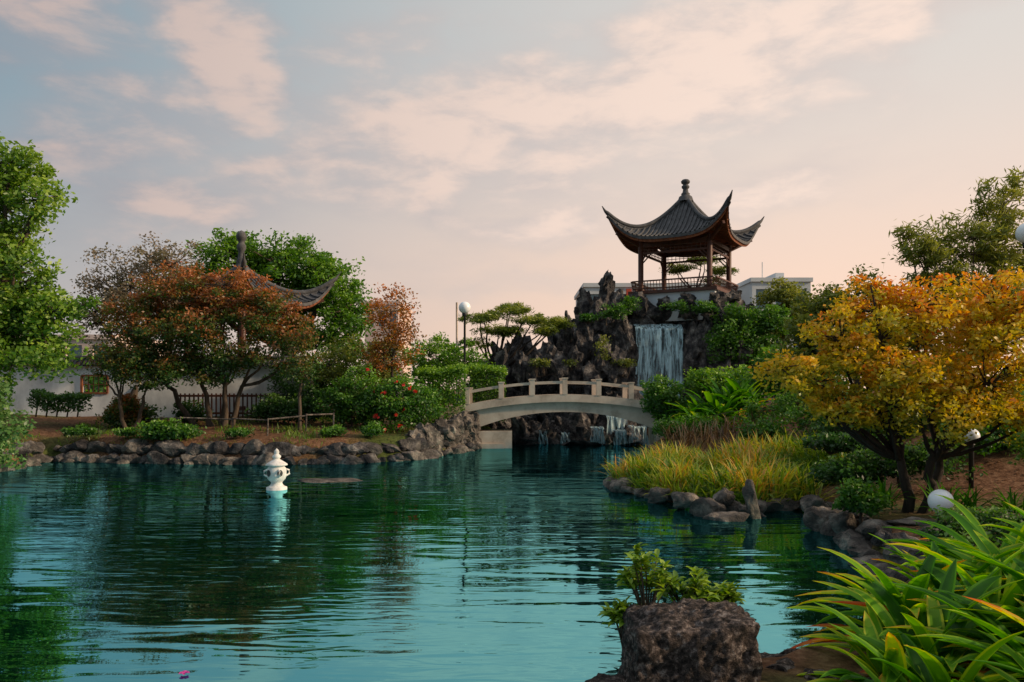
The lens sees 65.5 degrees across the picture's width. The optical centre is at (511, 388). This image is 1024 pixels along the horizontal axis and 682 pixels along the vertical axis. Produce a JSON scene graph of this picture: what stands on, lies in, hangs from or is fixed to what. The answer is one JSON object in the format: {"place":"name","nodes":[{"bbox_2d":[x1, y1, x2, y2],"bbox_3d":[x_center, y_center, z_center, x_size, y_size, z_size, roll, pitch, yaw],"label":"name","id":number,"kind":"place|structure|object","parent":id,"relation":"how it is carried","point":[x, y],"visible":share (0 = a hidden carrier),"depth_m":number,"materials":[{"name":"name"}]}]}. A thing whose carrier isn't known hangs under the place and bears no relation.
{"place":"outdoors","nodes":[
{"label":"outdoors","id":0,"kind":"place"},
{"bbox_2d":[0,443,870,681],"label":"pond water","id":1,"kind":"structure","parent":0,"point":[492,565],"depth_m":11.12,"materials":[{"name":"teal liquid"}]},
{"bbox_2d":[263,448,289,490],"bbox_3d":[-5.820,2.240,19.700,0.526,1.520,0.526,0,0,22],"label":"stone lantern","id":2,"kind":"object","parent":1,"relation":"in","point":[276,470],"visible":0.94,"depth_m":19.54,"materials":[{"name":"stone"}]},
{"bbox_2d":[298,478,362,482],"bbox_3d":[-4.873,2.522,21.528,1.923,0.166,0.970,0,0,0],"label":"flat pond stone","id":3,"kind":"object","parent":1,"relation":"in","point":[317,480],"visible":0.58,"depth_m":21.36,"materials":[{"name":"grey stone"}]},
{"bbox_2d":[0,389,1023,681],"bbox_3d":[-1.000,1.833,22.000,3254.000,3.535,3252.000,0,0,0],"label":"ground","id":4,"kind":"structure","parent":0,"point":[1002,475],"depth_m":17.27,"materials":[{"name":"soil"}]},
{"bbox_2d":[0,348,40,469],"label":"pale shrub","id":5,"kind":"object","parent":4,"relation":"on","point":[6,430],"visible":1,"depth_m":21.18,"materials":[{"name":"green plant"}]},
{"bbox_2d":[0,136,103,386],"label":"camphor tree","id":6,"kind":"object","parent":4,"relation":"on","point":[32,314],"visible":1,"depth_m":21.66,"materials":[{"name":"green plant"}]},
{"bbox_2d":[26,388,93,416],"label":"clipped hedge","id":7,"kind":"object","parent":4,"relation":"on","point":[43,395],"visible":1,"depth_m":30.21,"materials":[{"name":"green plant"}]},
{"bbox_2d":[58,335,161,391],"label":"white building","id":8,"kind":"structure","parent":4,"relation":"on","point":[81,345],"depth_m":60.00,"materials":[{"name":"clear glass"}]},
{"bbox_2d":[67,345,106,391],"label":"windows","id":9,"kind":"structure","parent":8,"relation":"in","point":[79,346],"depth_m":60.20,"materials":[{"name":"grey glass"}]},
{"bbox_2d":[95,393,148,427],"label":"brown shrub","id":10,"kind":"object","parent":4,"relation":"on","point":[130,406],"visible":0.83,"depth_m":30.33,"materials":[{"name":"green plant"}]},
{"bbox_2d":[74,334,186,428],"bbox_3d":[-14.158,-0.131,29.562,4.045,3.801,2.354,0,0,0],"label":"maple tree","id":11,"kind":"object","parent":4,"relation":"on","point":[117,364],"visible":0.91,"depth_m":29.26,"materials":[{"name":"green plant"}]},
{"bbox_2d":[60,231,202,398],"bbox_3d":[-16.020,-2.536,33.646,6.414,8.098,4.299,0,0,0],"label":"sparse tree","id":12,"kind":"object","parent":4,"relation":"on","point":[123,289],"visible":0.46,"depth_m":33.38,"materials":[{"name":"brown plant"}]},
{"bbox_2d":[104,401,165,423],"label":"green shrub","id":13,"kind":"object","parent":4,"relation":"on","point":[150,413],"visible":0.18,"depth_m":31.30,"materials":[{"name":"green plant"}]},
{"bbox_2d":[0,366,313,417],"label":"plaster wall","id":14,"kind":"structure","parent":4,"relation":"on","point":[158,398],"depth_m":33.88,"materials":[{"name":"white paint"}]},
{"bbox_2d":[80,375,108,393],"bbox_3d":[-17.750,-0.175,33.922,1.180,0.830,0.185,0,0,0],"label":"lattice window","id":15,"kind":"structure","parent":14,"relation":"attached to","point":[93,384],"depth_m":33.83,"materials":[{"name":"brown wood"}]},
{"bbox_2d":[4,356,313,365],"bbox_3d":[-16.022,-1.162,33.965,15.044,0.456,0.710,0,0,0],"label":"tile coping","id":16,"kind":"object","parent":14,"relation":"on","point":[75,362],"visible":0.06,"depth_m":33.84,"materials":[{"name":"grey tile"}]},
{"bbox_2d":[134,417,206,439],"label":"green shrub","id":17,"kind":"object","parent":4,"relation":"on","point":[157,430],"visible":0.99,"depth_m":27.04,"materials":[{"name":"green plant"}]},
{"bbox_2d":[87,258,325,426],"bbox_3d":[-11.445,-1.586,29.978,8.695,6.623,4.514,0,0,0],"label":"red maple tree","id":18,"kind":"object","parent":4,"relation":"on","point":[211,305],"visible":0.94,"depth_m":29.65,"materials":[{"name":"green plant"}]},
{"bbox_2d":[11,416,414,447],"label":"bank grass","id":19,"kind":"structure","parent":4,"relation":"on","point":[286,434],"depth_m":28.79,"materials":[{"name":"green plant"}]},
{"bbox_2d":[56,421,385,437],"bbox_3d":[-10.027,1.400,27.570,11.289,0.614,1.571,0,0,0],"label":"fern patch","id":20,"kind":"object","parent":4,"relation":"on","point":[370,429],"visible":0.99,"depth_m":27.46,"materials":[{"name":"green plant"}]},
{"bbox_2d":[179,393,274,420],"bbox_3d":[-11.500,0.750,32.175,4.000,1.100,0.100,0,0,0],"label":"timber fence","id":21,"kind":"object","parent":4,"relation":"on","point":[220,396],"visible":0.38,"depth_m":32.17,"materials":[{"name":"paint"}]},
{"bbox_2d":[135,230,339,409],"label":"garden pavilion","id":22,"kind":"structure","parent":4,"relation":"on","point":[310,298],"depth_m":36.58,"materials":[{"name":"tile"}]},
{"bbox_2d":[171,390,323,422],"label":"shrub","id":23,"kind":"object","parent":4,"relation":"on","point":[272,408],"visible":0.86,"depth_m":30.83,"materials":[{"name":"green plant"}]},
{"bbox_2d":[161,412,334,435],"bbox_3d":[-9.514,1.321,28.443,6.130,0.894,1.184,0,0,-8],"label":"bamboo rail fence","id":24,"kind":"object","parent":4,"relation":"on","point":[268,419],"visible":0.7,"depth_m":28.23,"materials":[{"name":"brown wood"}]},
{"bbox_2d":[165,227,375,371],"bbox_3d":[-12.590,-3.483,40.833,11.640,9.579,6.283,0,0,0],"label":"banyan tree","id":25,"kind":"object","parent":4,"relation":"on","point":[315,269],"visible":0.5,"depth_m":39.84,"materials":[{"name":"green plant"}]},
{"bbox_2d":[279,320,323,429],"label":"slender tree","id":26,"kind":"object","parent":4,"relation":"on","point":[299,369],"visible":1,"depth_m":28.91,"materials":[{"name":"green plant"}]},
{"bbox_2d":[261,344,353,417],"bbox_3d":[-8.475,-0.254,33.582,4.013,3.258,2.256,0,0,0],"label":"green shrub","id":27,"kind":"object","parent":4,"relation":"on","point":[289,388],"visible":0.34,"depth_m":33.16,"materials":[{"name":"green plant"}]},
{"bbox_2d":[311,363,388,427],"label":"green shrub","id":28,"kind":"object","parent":4,"relation":"on","point":[346,405],"visible":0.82,"depth_m":30.01,"materials":[{"name":"green plant"}]},
{"bbox_2d":[304,333,406,404],"bbox_3d":[-6.392,-0.400,32.658,4.359,3.738,2.475,0,0,0],"label":"bush","id":29,"kind":"object","parent":4,"relation":"on","point":[331,371],"visible":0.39,"depth_m":32.33,"materials":[{"name":"green plant"}]},
{"bbox_2d":[363,301,412,396],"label":"pink building","id":30,"kind":"structure","parent":4,"relation":"on","point":[369,337],"depth_m":80.00,"materials":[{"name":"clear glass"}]},
{"bbox_2d":[367,311,395,352],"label":"windows","id":31,"kind":"structure","parent":30,"relation":"in","point":[371,311],"depth_m":80.20,"materials":[{"name":"grey glass"}]},
{"bbox_2d":[353,282,426,427],"bbox_3d":[-4.879,-1.282,31.468,2.987,5.877,2.285,0,0,0],"label":"orange tree","id":32,"kind":"object","parent":4,"relation":"on","point":[395,334],"visible":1,"depth_m":31.34,"materials":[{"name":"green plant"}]},
{"bbox_2d":[359,367,446,432],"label":"hibiscus shrub","id":33,"kind":"object","parent":4,"relation":"on","point":[401,407],"visible":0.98,"depth_m":29.72,"materials":[{"name":"green plant"}]},
{"bbox_2d":[414,361,468,425],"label":"clipped hedge","id":34,"kind":"object","parent":4,"relation":"on","point":[449,373],"visible":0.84,"depth_m":32.65,"materials":[{"name":"green plant"}]},
{"bbox_2d":[405,411,481,450],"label":"bank boulders","id":35,"kind":"object","parent":4,"relation":"on","point":[463,424],"visible":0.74,"depth_m":30.65,"materials":[{"name":"grey stone"}]},
{"bbox_2d":[398,331,489,399],"bbox_3d":[-3.122,-0.682,36.550,4.284,3.880,2.705,0,0,0],"label":"green shrub","id":36,"kind":"object","parent":4,"relation":"on","point":[436,350],"visible":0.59,"depth_m":36.30,"materials":[{"name":"green plant"}]},
{"bbox_2d":[456,302,457,392],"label":"utility mast","id":37,"kind":"object","parent":4,"relation":"on","point":[457,326],"visible":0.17,"depth_m":74.95,"materials":[{"name":"metal"}]},
{"bbox_2d":[0,432,925,591],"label":"shore rocks","id":38,"kind":"object","parent":4,"relation":"on","point":[859,542],"visible":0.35,"depth_m":26.34,"materials":[{"name":"grey stone"}]},
{"bbox_2d":[459,302,470,405],"bbox_3d":[-2.050,-0.927,34.500,0.516,5.665,0.516,0,0,0],"label":"globe street lamp","id":39,"kind":"object","parent":4,"relation":"on","point":[464,308],"visible":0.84,"depth_m":34.44,"materials":[{"name":"metal"}]},
{"bbox_2d":[466,362,507,425],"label":"clipped hedge","id":40,"kind":"object","parent":4,"relation":"on","point":[483,370],"visible":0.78,"depth_m":35.35,"materials":[{"name":"green plant"}]},
{"bbox_2d":[9,390,1023,537],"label":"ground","id":41,"kind":"structure","parent":4,"relation":"on","point":[890,513],"depth_m":26.94,"materials":[{"name":"brown soil"}]},
{"bbox_2d":[85,339,1023,402],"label":"distant trees","id":42,"kind":"object","parent":4,"relation":"on","point":[101,379],"visible":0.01,"depth_m":55.55,"materials":[{"name":"green plant"}]},
{"bbox_2d":[440,378,684,448],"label":"arched bridge","id":43,"kind":"structure","parent":4,"relation":"on","point":[594,402],"depth_m":33.15,"materials":[{"name":"stone"}]},
{"bbox_2d":[451,270,834,444],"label":"rock mountain","id":44,"kind":"structure","parent":4,"relation":"on","point":[579,341],"depth_m":38.22,"materials":[{"name":"grey stone"}]},
{"bbox_2d":[457,301,576,366],"bbox_3d":[0.236,-1.522,38.326,5.892,5.490,2.610,0,0,0],"label":"pine tree","id":45,"kind":"object","parent":44,"relation":"on","point":[554,324],"visible":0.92,"depth_m":38.20,"materials":[{"name":"green plant"}]},
{"bbox_2d":[518,414,648,443],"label":"cascade rocks","id":46,"kind":"object","parent":44,"relation":"on","point":[528,420],"visible":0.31,"depth_m":36.14,"materials":[{"name":"grey stone"}]},
{"bbox_2d":[529,335,637,380],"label":"mountain shrub","id":47,"kind":"object","parent":44,"relation":"on","point":[544,363],"visible":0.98,"depth_m":36.87,"materials":[{"name":"green plant"}]},
{"bbox_2d":[539,415,648,444],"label":"cascade","id":48,"kind":"object","parent":44,"relation":"on","point":[611,432],"visible":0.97,"depth_m":35.40,"materials":[{"name":"white liquid"}]},
{"bbox_2d":[578,295,641,325],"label":"mountain shrub","id":49,"kind":"object","parent":44,"relation":"on","point":[628,301],"visible":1,"depth_m":38.11,"materials":[{"name":"green plant"}]},
{"bbox_2d":[633,324,683,398],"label":"waterfall","id":50,"kind":"structure","parent":44,"relation":"on","point":[658,336],"depth_m":38.70,"materials":[{"name":"white liquid"}]},
{"bbox_2d":[602,179,764,323],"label":"chinese pavilion","id":51,"kind":"structure","parent":44,"relation":"on","point":[684,225],"depth_m":40.79,"materials":[{"name":"tile"}]},
{"bbox_2d":[659,299,719,323],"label":"mountain shrub","id":52,"kind":"object","parent":44,"relation":"on","point":[704,306],"visible":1,"depth_m":38.55,"materials":[{"name":"green plant"}]},
{"bbox_2d":[658,255,739,287],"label":"pine tree","id":53,"kind":"object","parent":44,"relation":"on","point":[679,268],"visible":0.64,"depth_m":45.82,"materials":[{"name":"green plant"}]},
{"bbox_2d":[701,301,792,363],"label":"mountain shrub","id":54,"kind":"object","parent":44,"relation":"on","point":[769,317],"visible":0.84,"depth_m":37.40,"materials":[{"name":"green plant"}]},
{"bbox_2d":[749,277,815,352],"bbox_3d":[14.296,-2.890,39.700,4.847,5.356,3.214,0,0,0],"label":"hill tree","id":55,"kind":"object","parent":44,"relation":"on","point":[783,292],"visible":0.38,"depth_m":39.46,"materials":[{"name":"green plant"}]},
{"bbox_2d":[574,283,725,304],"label":"white building","id":56,"kind":"structure","parent":4,"relation":"on","point":[593,288],"depth_m":70.00,"materials":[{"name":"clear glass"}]},
{"bbox_2d":[591,294,625,299],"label":"windows","id":57,"kind":"structure","parent":56,"relation":"in","point":[592,295],"depth_m":70.21,"materials":[{"name":"grey glass"}]},
{"bbox_2d":[639,374,699,424],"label":"green shrub","id":58,"kind":"object","parent":4,"relation":"on","point":[658,395],"visible":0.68,"depth_m":31.26,"materials":[{"name":"green plant"}]},
{"bbox_2d":[617,598,762,681],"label":"foreground boulder","id":59,"kind":"object","parent":4,"relation":"on","point":[691,640],"visible":0.98,"depth_m":4.56,"materials":[{"name":"grey stone"}]},
{"bbox_2d":[597,542,746,645],"bbox_3d":[1.074,1.398,5.323,1.039,0.708,0.458,0,0,0],"label":"leafy seedling","id":60,"kind":"object","parent":59,"relation":"on","point":[697,588],"visible":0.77,"depth_m":5.28,"materials":[{"name":"green plant"}]},
{"bbox_2d":[661,412,774,450],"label":"dry reeds","id":61,"kind":"object","parent":4,"relation":"on","point":[708,436],"visible":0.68,"depth_m":24.80,"materials":[{"name":"brown plant"}]},
{"bbox_2d":[658,370,785,437],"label":"cordyline plants","id":62,"kind":"object","parent":4,"relation":"on","point":[729,400],"visible":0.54,"depth_m":28.29,"materials":[{"name":"green plant"}]},
{"bbox_2d":[681,364,776,412],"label":"green shrub","id":63,"kind":"object","parent":4,"relation":"on","point":[702,376],"visible":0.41,"depth_m":31.69,"materials":[{"name":"green plant"}]},
{"bbox_2d":[599,427,863,505],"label":"tall grass","id":64,"kind":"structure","parent":4,"relation":"on","point":[778,469],"depth_m":18.33,"materials":[{"name":"green plant"}]},
{"bbox_2d":[610,477,856,533],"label":"island rocks","id":65,"kind":"object","parent":4,"relation":"on","point":[817,513],"visible":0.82,"depth_m":15.27,"materials":[{"name":"grey stone"}]},
{"bbox_2d":[651,388,827,441],"bbox_3d":[7.506,0.798,24.582,5.712,1.917,5.375,0,0,0],"label":"shrub","id":66,"kind":"object","parent":4,"relation":"on","point":[787,406],"visible":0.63,"depth_m":25.27,"materials":[{"name":"green plant"}]},
{"bbox_2d":[585,642,908,681],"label":"bank rocks","id":67,"kind":"object","parent":4,"relation":"on","point":[784,664],"visible":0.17,"depth_m":4.76,"materials":[{"name":"stone"}]},
{"bbox_2d":[734,345,852,398],"bbox_3d":[10.705,-0.701,29.981,4.993,2.917,2.268,0,0,0],"label":"green shrub","id":68,"kind":"object","parent":4,"relation":"on","point":[758,357],"visible":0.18,"depth_m":29.80,"materials":[{"name":"green plant"}]},
{"bbox_2d":[808,450,884,484],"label":"shrub","id":69,"kind":"object","parent":4,"relation":"on","point":[823,473],"visible":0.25,"depth_m":15.86,"materials":[{"name":"green plant"}]},
{"bbox_2d":[832,477,896,524],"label":"shrub","id":70,"kind":"object","parent":4,"relation":"on","point":[856,495],"visible":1,"depth_m":12.74,"materials":[{"name":"green plant"}]},
{"bbox_2d":[770,262,976,388],"bbox_3d":[10.928,-1.363,23.887,5.742,4.740,2.800,0,0,0],"label":"green tree","id":71,"kind":"object","parent":4,"relation":"on","point":[816,306],"visible":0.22,"depth_m":23.66,"materials":[{"name":"green plant"}]},
{"bbox_2d":[802,367,952,454],"bbox_3d":[8.513,0.467,18.520,4.824,2.191,2.365,0,0,-24],"label":"dark shrub","id":72,"kind":"object","parent":4,"relation":"on","point":[831,440],"visible":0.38,"depth_m":17.59,"materials":[{"name":"green plant"}]},
{"bbox_2d":[747,267,1023,513],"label":"yellow tree","id":73,"kind":"object","parent":4,"relation":"on","point":[973,404],"visible":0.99,"depth_m":13.01,"materials":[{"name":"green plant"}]},
{"bbox_2d":[788,494,1023,681],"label":"variegated strap plant","id":74,"kind":"object","parent":4,"relation":"on","point":[935,616],"visible":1,"depth_m":4.72,"materials":[{"name":"green plant"}]},
{"bbox_2d":[824,439,987,488],"bbox_3d":[7.443,1.395,15.274,2.729,1.126,1.346,0,0,0],"label":"fern shrub","id":75,"kind":"object","parent":4,"relation":"on","point":[865,468],"visible":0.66,"depth_m":15.16,"materials":[{"name":"green plant"}]},
{"bbox_2d":[927,489,953,520],"bbox_3d":[6.460,1.884,12.000,0.357,0.728,0.357,0,0,0],"label":"garden globe lamp","id":76,"kind":"object","parent":4,"relation":"on","point":[933,500],"visible":0.62,"depth_m":11.89,"materials":[{"name":"metal"}]},
{"bbox_2d":[874,473,1023,515],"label":"lily clump","id":77,"kind":"object","parent":4,"relation":"on","point":[966,500],"visible":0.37,"depth_m":12.71,"materials":[{"name":"green plant"}]},
{"bbox_2d":[885,512,1019,541],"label":"stepping stones","id":78,"kind":"object","parent":4,"relation":"on","point":[910,521],"visible":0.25,"depth_m":12.08,"materials":[{"name":"grey stone"}]},
{"bbox_2d":[882,166,1023,385],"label":"tree","id":79,"kind":"object","parent":4,"relation":"on","point":[932,252],"visible":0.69,"depth_m":22.15,"materials":[{"name":"green plant"}]},
{"bbox_2d":[914,505,1023,555],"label":"shrub","id":80,"kind":"object","parent":4,"relation":"on","point":[981,515],"visible":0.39,"depth_m":9.64,"materials":[{"name":"green plant"}]},
{"bbox_2d":[916,378,1023,456],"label":"dark shrub","id":81,"kind":"object","parent":4,"relation":"on","point":[995,434],"visible":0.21,"depth_m":15.99,"materials":[{"name":"green plant"}]},
{"bbox_2d":[965,429,979,488],"bbox_3d":[8.650,1.414,15.000,0.298,1.327,0.298,0,0,0],"label":"garden globe lamp","id":82,"kind":"object","parent":4,"relation":"on","point":[971,459],"visible":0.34,"depth_m":14.96,"materials":[{"name":"metal"}]},
{"bbox_2d":[1007,390,1023,464],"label":"green shrub","id":83,"kind":"object","parent":4,"relation":"on","point":[1020,450],"visible":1,"depth_m":12.02,"materials":[{"name":"green plant"}]},
{"bbox_2d":[1015,223,1023,247],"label":"globe street lamp","id":84,"kind":"object","parent":4,"relation":"on","point":[1019,233],"visible":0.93,"depth_m":19.95,"materials":[{"name":"glass"}]},
{"bbox_2d":[0,0,1023,388],"label":"sky","id":85,"kind":"structure","parent":0,"point":[473,152],"materials":[{"name":"pink"}]},
{"bbox_2d":[732,277,812,346],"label":"walls","id":86,"kind":"structure","parent":0,"point":[749,287],"depth_m":68.00,"materials":[{"name":"white paint"}]},
{"bbox_2d":[762,262,783,276],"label":"roof plant","id":87,"kind":"object","parent":86,"relation":"on","point":[777,275],"visible":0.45,"depth_m":71.00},
{"bbox_2d":[756,289,805,348],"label":"windows","id":88,"kind":"structure","parent":86,"relation":"attached to","point":[757,291],"depth_m":68.20,"materials":[{"name":"grey glass"}]}
]}

